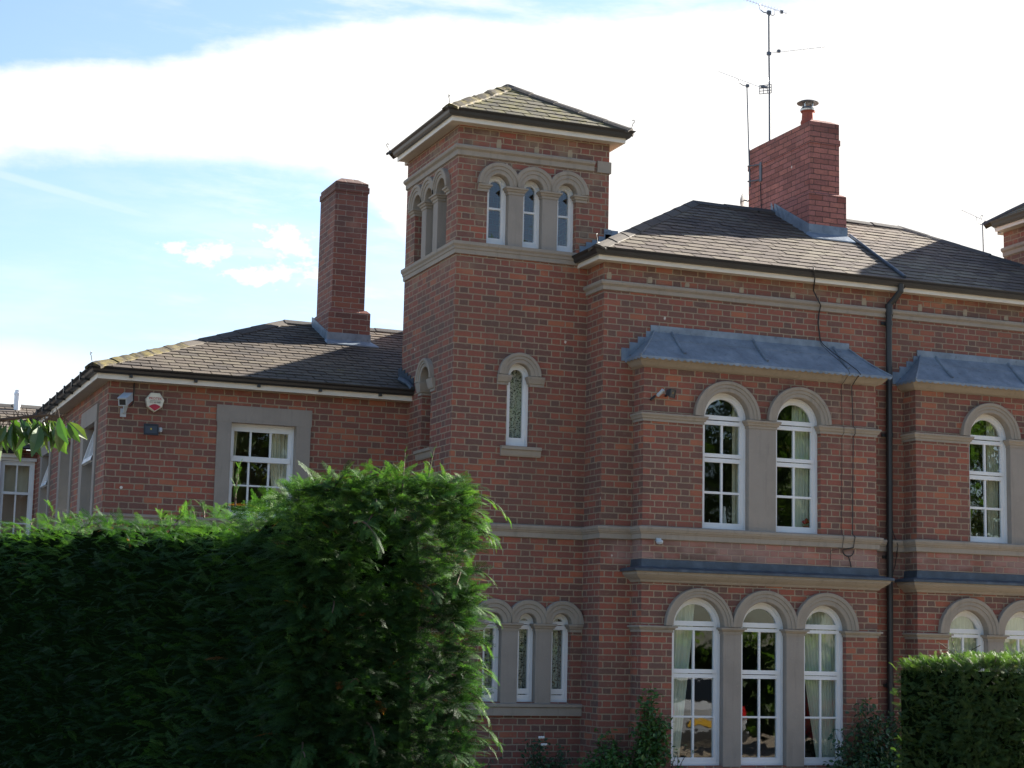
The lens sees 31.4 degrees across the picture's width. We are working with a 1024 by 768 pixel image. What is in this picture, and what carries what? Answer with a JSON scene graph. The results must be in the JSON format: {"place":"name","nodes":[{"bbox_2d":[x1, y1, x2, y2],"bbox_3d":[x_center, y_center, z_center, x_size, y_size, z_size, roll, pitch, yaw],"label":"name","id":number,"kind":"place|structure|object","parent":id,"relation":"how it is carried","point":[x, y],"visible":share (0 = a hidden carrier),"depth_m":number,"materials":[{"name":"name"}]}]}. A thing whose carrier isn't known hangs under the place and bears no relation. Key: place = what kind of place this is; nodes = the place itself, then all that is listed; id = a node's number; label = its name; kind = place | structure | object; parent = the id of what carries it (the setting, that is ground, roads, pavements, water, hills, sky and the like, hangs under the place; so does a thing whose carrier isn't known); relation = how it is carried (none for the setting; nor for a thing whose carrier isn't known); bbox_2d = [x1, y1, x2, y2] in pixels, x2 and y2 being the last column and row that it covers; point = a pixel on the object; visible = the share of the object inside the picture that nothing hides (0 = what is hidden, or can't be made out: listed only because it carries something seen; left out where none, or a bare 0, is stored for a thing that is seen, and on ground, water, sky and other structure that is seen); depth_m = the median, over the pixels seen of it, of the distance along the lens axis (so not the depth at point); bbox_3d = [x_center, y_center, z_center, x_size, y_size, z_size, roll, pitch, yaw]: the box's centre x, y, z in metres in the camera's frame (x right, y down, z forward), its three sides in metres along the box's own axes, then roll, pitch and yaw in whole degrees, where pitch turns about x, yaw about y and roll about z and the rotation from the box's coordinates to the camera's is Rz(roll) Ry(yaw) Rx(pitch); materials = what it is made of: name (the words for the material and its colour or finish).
{"place":"outdoors","nodes":[
{"label":"outdoors","id":0,"kind":"place"},
{"bbox_2d":[0,0,1023,450],"label":"sky","id":1,"kind":"structure","parent":0,"point":[166,166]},
{"label":"ground","id":2,"kind":"structure","parent":0,"visible":0},
{"bbox_2d":[0,407,87,461],"bbox_3d":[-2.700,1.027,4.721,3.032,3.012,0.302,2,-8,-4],"label":"cherry tree","id":3,"kind":"object","parent":2,"relation":"on","point":[36,435],"visible":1,"depth_m":5.00,"materials":[{"name":"green plant"}]},
{"bbox_2d":[0,446,511,767],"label":"hedge","id":4,"kind":"object","parent":2,"relation":"on","point":[291,636],"visible":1,"depth_m":9.34,"materials":[{"name":"green plant"}]},
{"bbox_2d":[482,756,522,767],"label":"rose bush","id":5,"kind":"object","parent":2,"relation":"on","point":[489,762],"visible":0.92,"depth_m":21.03,"materials":[{"name":"green plant"}]},
{"bbox_2d":[0,84,1023,767],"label":"villa","id":6,"kind":"object","parent":2,"relation":"on","point":[600,472],"visible":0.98,"depth_m":22.49,"materials":[{"name":"brick"}]},
{"bbox_2d":[3,465,28,491],"bbox_3d":[-7.631,1.457,27.926,0.440,0.440,0.042,5,-9,-21],"label":"blind","id":7,"kind":"object","parent":6,"relation":"attached to","point":[10,478],"visible":0.71,"depth_m":27.94,"materials":[{"name":"beige fabric"}]},
{"bbox_2d":[0,460,34,534],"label":"window","id":8,"kind":"structure","parent":6,"relation":"in","point":[31,465],"depth_m":27.65,"materials":[{"name":"white paint"}]},
{"bbox_2d":[0,457,36,472],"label":"window frame","id":9,"kind":"structure","parent":6,"relation":"in","point":[2,458],"depth_m":27.63,"materials":[{"name":"white paint"}]},
{"bbox_2d":[40,467,47,487],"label":"window","id":10,"kind":"structure","parent":6,"relation":"in","point":[44,482],"depth_m":26.81,"materials":[{"name":"white paint"}]},
{"bbox_2d":[81,432,93,465],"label":"window","id":11,"kind":"structure","parent":6,"relation":"in","point":[88,457],"depth_m":23.21,"materials":[{"name":"white paint"}]},
{"bbox_2d":[117,383,134,416],"bbox_3d":[-4.616,0.164,21.762,0.152,0.420,0.420,2,-8,-2],"label":"security camera","id":12,"kind":"object","parent":6,"relation":"attached to","point":[125,400],"visible":1,"depth_m":21.75,"materials":[{"name":"white plastic"}]},
{"bbox_2d":[119,399,125,404],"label":"lens window","id":13,"kind":"structure","parent":12,"relation":"in","point":[121,401],"depth_m":21.58,"materials":[{"name":"black glass"}]},
{"bbox_2d":[144,423,161,435],"bbox_3d":[-4.321,0.554,21.942,0.234,0.137,0.138,5,-9,-21],"label":"security light","id":14,"kind":"object","parent":6,"relation":"attached to","point":[152,429],"visible":1,"depth_m":21.89,"materials":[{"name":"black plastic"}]},
{"bbox_2d":[145,393,163,412],"bbox_3d":[-4.316,0.226,22.031,0.228,0.235,0.064,5,-9,-21],"label":"alarm box","id":15,"kind":"object","parent":6,"relation":"attached to","point":[154,402],"visible":1,"depth_m":22.00,"materials":[{"name":"beige plastic"}]},
{"bbox_2d":[232,431,236,483],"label":"curtain","id":16,"kind":"object","parent":6,"relation":"hanging from","point":[235,441],"visible":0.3,"depth_m":22.66,"materials":[{"name":"beige fabric"}]},
{"bbox_2d":[228,423,293,518],"bbox_3d":[-3.127,1.097,22.583,0.830,1.185,0.094,5,-9,-21],"label":"window","id":17,"kind":"structure","parent":6,"relation":"in","point":[250,428],"depth_m":22.59,"materials":[{"name":"white paint"}]},
{"bbox_2d":[270,434,287,510],"bbox_3d":[-2.919,1.151,22.830,0.300,1.150,0.048,5,-9,-21],"label":"curtain","id":18,"kind":"object","parent":6,"relation":"hanging from","point":[278,449],"visible":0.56,"depth_m":22.85,"materials":[{"name":"beige fabric"}]},
{"bbox_2d":[484,628,491,693],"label":"lace curtain","id":19,"kind":"object","parent":6,"relation":"hanging from","point":[487,665],"visible":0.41,"depth_m":21.72,"materials":[{"name":"white fabric"}]},
{"bbox_2d":[482,613,498,701],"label":"window","id":20,"kind":"structure","parent":6,"relation":"in","point":[493,696],"depth_m":21.60,"materials":[{"name":"white paint"}]},
{"bbox_2d":[486,176,505,244],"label":"window","id":21,"kind":"structure","parent":6,"relation":"in","point":[502,210],"depth_m":22.36,"materials":[{"name":"white paint"}]},
{"bbox_2d":[509,370,521,437],"bbox_3d":[0.002,0.266,22.205,0.280,0.950,0.047,5,-9,-21],"label":"lace curtain","id":22,"kind":"object","parent":6,"relation":"hanging from","point":[517,406],"visible":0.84,"depth_m":22.22,"materials":[{"name":"white fabric"}]},
{"bbox_2d":[506,364,527,446],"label":"window","id":23,"kind":"structure","parent":6,"relation":"in","point":[522,441],"depth_m":22.10,"materials":[{"name":"white paint"}]},
{"bbox_2d":[518,629,526,694],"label":"lace curtain","id":24,"kind":"object","parent":6,"relation":"hanging from","point":[523,634],"visible":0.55,"depth_m":21.89,"materials":[{"name":"white fabric"}]},
{"bbox_2d":[517,614,532,701],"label":"window","id":25,"kind":"structure","parent":6,"relation":"in","point":[527,690],"depth_m":21.76,"materials":[{"name":"white paint"}]},
{"bbox_2d":[522,181,539,248],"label":"window","id":26,"kind":"structure","parent":6,"relation":"in","point":[535,241],"depth_m":22.52,"materials":[{"name":"white paint"}]},
{"bbox_2d":[552,630,560,694],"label":"lace curtain","id":27,"kind":"object","parent":6,"relation":"hanging from","point":[557,666],"visible":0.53,"depth_m":22.05,"materials":[{"name":"white fabric"}]},
{"bbox_2d":[550,614,567,701],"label":"window","id":28,"kind":"structure","parent":6,"relation":"in","point":[562,691],"depth_m":21.92,"materials":[{"name":"white paint"}]},
{"bbox_2d":[557,186,572,251],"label":"window","id":29,"kind":"structure","parent":6,"relation":"in","point":[569,226],"depth_m":22.69,"materials":[{"name":"white paint"}]},
{"bbox_2d":[655,538,662,543],"bbox_3d":[1.744,1.860,21.579,0.084,0.077,0.096,5,-9,-21],"label":"motion sensor","id":30,"kind":"object","parent":6,"relation":"attached to","point":[658,540],"visible":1,"depth_m":21.55,"materials":[{"name":"white plastic"}]},
{"bbox_2d":[650,388,675,400],"bbox_3d":[1.812,0.134,21.835,0.295,0.147,0.168,-2,-9,23],"label":"floodlight","id":31,"kind":"object","parent":6,"relation":"attached to","point":[671,392],"visible":1,"depth_m":21.79,"materials":[{"name":"black plastic"}]},
{"bbox_2d":[673,604,693,756],"bbox_3d":[1.978,3.540,21.791,0.430,1.940,0.048,5,-9,-21],"label":"curtain","id":32,"kind":"object","parent":6,"relation":"hanging from","point":[682,643],"visible":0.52,"depth_m":21.83,"materials":[{"name":"beige fabric"}]},
{"bbox_2d":[671,598,719,765],"bbox_3d":[2.148,3.532,21.709,0.693,1.978,0.090,5,-9,-21],"label":"window","id":33,"kind":"structure","parent":6,"relation":"in","point":[714,673],"depth_m":21.72,"materials":[{"name":"white paint"}]},
{"bbox_2d":[702,393,745,529],"bbox_3d":[2.544,0.944,22.220,0.640,1.679,0.090,5,-9,-21],"label":"window","id":34,"kind":"structure","parent":6,"relation":"in","point":[736,421],"depth_m":22.23,"materials":[{"name":"white paint"}]},
{"bbox_2d":[722,506,726,522],"bbox_3d":[2.588,1.608,22.245,0.067,0.240,0.067,5,-9,-21],"label":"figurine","id":35,"kind":"object","parent":6,"relation":"on","point":[724,520],"visible":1,"depth_m":22.23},
{"bbox_2d":[732,406,737,523],"bbox_3d":[2.765,0.986,22.456,0.120,1.620,0.047,5,-9,-21],"label":"curtain","id":36,"kind":"object","parent":6,"relation":"hanging from","point":[734,468],"visible":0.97,"depth_m":22.43,"materials":[{"name":"beige fabric"}]},
{"bbox_2d":[718,71,761,207],"bbox_3d":[3.366,-3.534,26.730,0.662,2.179,0.240,-2,-9,21],"label":"aerial mast","id":37,"kind":"object","parent":6,"relation":"attached to","point":[759,164],"visible":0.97,"depth_m":26.72,"materials":[{"name":"metal"}]},
{"bbox_2d":[740,192,748,205],"bbox_3d":[3.412,-2.706,26.811,0.196,0.222,0.149,5,-9,-21],"label":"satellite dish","id":38,"kind":"object","parent":6,"relation":"attached to","point":[744,200],"visible":0.97,"depth_m":26.78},
{"bbox_2d":[741,603,782,764],"bbox_3d":[2.975,3.612,22.031,0.635,1.949,0.090,5,-9,-21],"label":"window","id":39,"kind":"structure","parent":6,"relation":"in","point":[777,674],"depth_m":22.04,"materials":[{"name":"white paint"}]},
{"bbox_2d":[747,0,821,140],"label":"aerial mast","id":40,"kind":"object","parent":6,"relation":"attached to","point":[768,12],"visible":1,"depth_m":26.57,"materials":[{"name":"metal"}]},
{"bbox_2d":[776,399,816,533],"bbox_3d":[3.477,1.016,22.586,0.647,1.682,0.090,5,-9,-21],"label":"window","id":41,"kind":"structure","parent":6,"relation":"in","point":[811,464],"depth_m":22.60,"materials":[{"name":"white paint"}]},
{"bbox_2d":[792,405,808,526],"bbox_3d":[3.619,1.053,22.790,0.280,1.620,0.048,5,-9,-21],"label":"curtain","id":42,"kind":"object","parent":6,"relation":"hanging from","point":[801,474],"visible":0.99,"depth_m":22.79,"materials":[{"name":"beige fabric"}]},
{"bbox_2d":[802,518,808,527],"bbox_3d":[3.652,1.751,22.639,0.090,0.176,0.113,-3,-9,28],"label":"potted flower","id":43,"kind":"object","parent":6,"relation":"on","point":[806,521],"visible":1,"depth_m":22.62,"materials":[{"name":"red plant"}]},
{"bbox_2d":[805,612,834,756],"bbox_3d":[3.756,3.691,22.486,0.580,1.920,0.044,5,-9,-21],"label":"curtain","id":44,"kind":"object","parent":6,"relation":"hanging from","point":[827,665],"visible":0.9,"depth_m":22.50,"materials":[{"name":"beige fabric"}]},
{"bbox_2d":[804,606,842,764],"bbox_3d":[3.765,3.680,22.339,0.610,1.936,0.090,5,-9,-21],"label":"window","id":45,"kind":"structure","parent":6,"relation":"in","point":[837,675],"depth_m":22.36,"materials":[{"name":"white paint"}]},
{"bbox_2d":[813,270,849,561],"bbox_3d":[3.981,0.407,22.782,0.458,3.752,0.335,0,-8,7],"label":"aerial cable","id":46,"kind":"object","parent":6,"relation":"attached to","point":[842,435],"visible":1,"depth_m":22.68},
{"bbox_2d":[813,267,860,566],"bbox_3d":[4.039,0.408,22.812,0.597,3.744,0.324,1,-8,0],"label":"aerial cable","id":47,"kind":"object","parent":6,"relation":"attached to","point":[853,424],"visible":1,"depth_m":22.79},
{"bbox_2d":[892,286,905,571],"bbox_3d":[4.946,0.594,23.294,0.231,3.736,0.074,-4,-10,32],"label":"aerial cable","id":48,"kind":"object","parent":6,"relation":"attached to","point":[893,532],"visible":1,"depth_m":23.12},
{"bbox_2d":[949,616,975,670],"bbox_3d":[5.653,3.841,23.229,0.602,1.920,0.044,5,-9,-21],"label":"curtain","id":49,"kind":"object","parent":6,"relation":"hanging from","point":[961,622],"visible":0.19,"depth_m":23.36,"materials":[{"name":"beige fabric"}]},
{"bbox_2d":[948,611,983,670],"bbox_3d":[5.705,3.834,23.099,0.610,1.936,0.090,5,-9,-21],"label":"window","id":50,"kind":"structure","parent":6,"relation":"in","point":[978,630],"depth_m":23.22,"materials":[{"name":"white paint"}]},
{"bbox_2d":[962,210,984,251],"bbox_3d":[7.019,-1.877,27.651,0.412,1.564,0.070,1,-8,0],"label":"aerial mast","id":51,"kind":"object","parent":6,"relation":"attached to","point":[982,228],"visible":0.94,"depth_m":27.71,"materials":[{"name":"metal"}]},
{"bbox_2d":[969,414,1007,542],"bbox_3d":[6.110,1.224,23.617,0.647,1.682,0.090,5,-9,-21],"label":"window","id":52,"kind":"structure","parent":6,"relation":"in","point":[1002,509],"depth_m":23.64,"materials":[{"name":"white paint"}]},
{"bbox_2d":[986,421,997,536],"bbox_3d":[6.275,1.263,23.831,0.160,1.620,0.047,5,-9,-21],"label":"curtain","id":53,"kind":"object","parent":6,"relation":"hanging from","point":[992,486],"visible":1,"depth_m":23.82,"materials":[{"name":"beige fabric"}]},
{"bbox_2d":[1004,617,1023,672],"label":"curtain","id":54,"kind":"object","parent":6,"relation":"hanging from","point":[1016,623],"visible":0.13,"depth_m":23.65,"materials":[{"name":"beige fabric"}]},
{"bbox_2d":[1005,611,1023,672],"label":"window","id":55,"kind":"structure","parent":6,"relation":"in","point":[1020,614],"depth_m":23.46,"materials":[{"name":"white paint"}]},
{"bbox_2d":[519,732,580,767],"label":"rose bush","id":56,"kind":"object","parent":2,"relation":"on","point":[532,762],"visible":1,"depth_m":21.12,"materials":[{"name":"green plant"}]},
{"bbox_2d":[573,681,677,767],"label":"climbing shrub","id":57,"kind":"object","parent":2,"relation":"on","point":[646,748],"visible":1,"depth_m":21.11,"materials":[{"name":"green plant"}]},
{"bbox_2d":[668,745,693,767],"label":"climbing shrub","id":58,"kind":"object","parent":2,"relation":"on","point":[678,761],"visible":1,"depth_m":21.20,"materials":[{"name":"green plant"}]},
{"bbox_2d":[823,695,901,767],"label":"climbing shrub","id":59,"kind":"object","parent":2,"relation":"on","point":[863,757],"visible":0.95,"depth_m":22.05,"materials":[{"name":"green plant"}]},
{"bbox_2d":[890,634,1023,767],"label":"hedge","id":60,"kind":"object","parent":2,"relation":"on","point":[969,713],"visible":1,"depth_m":17.35,"materials":[{"name":"green plant"}]}
]}

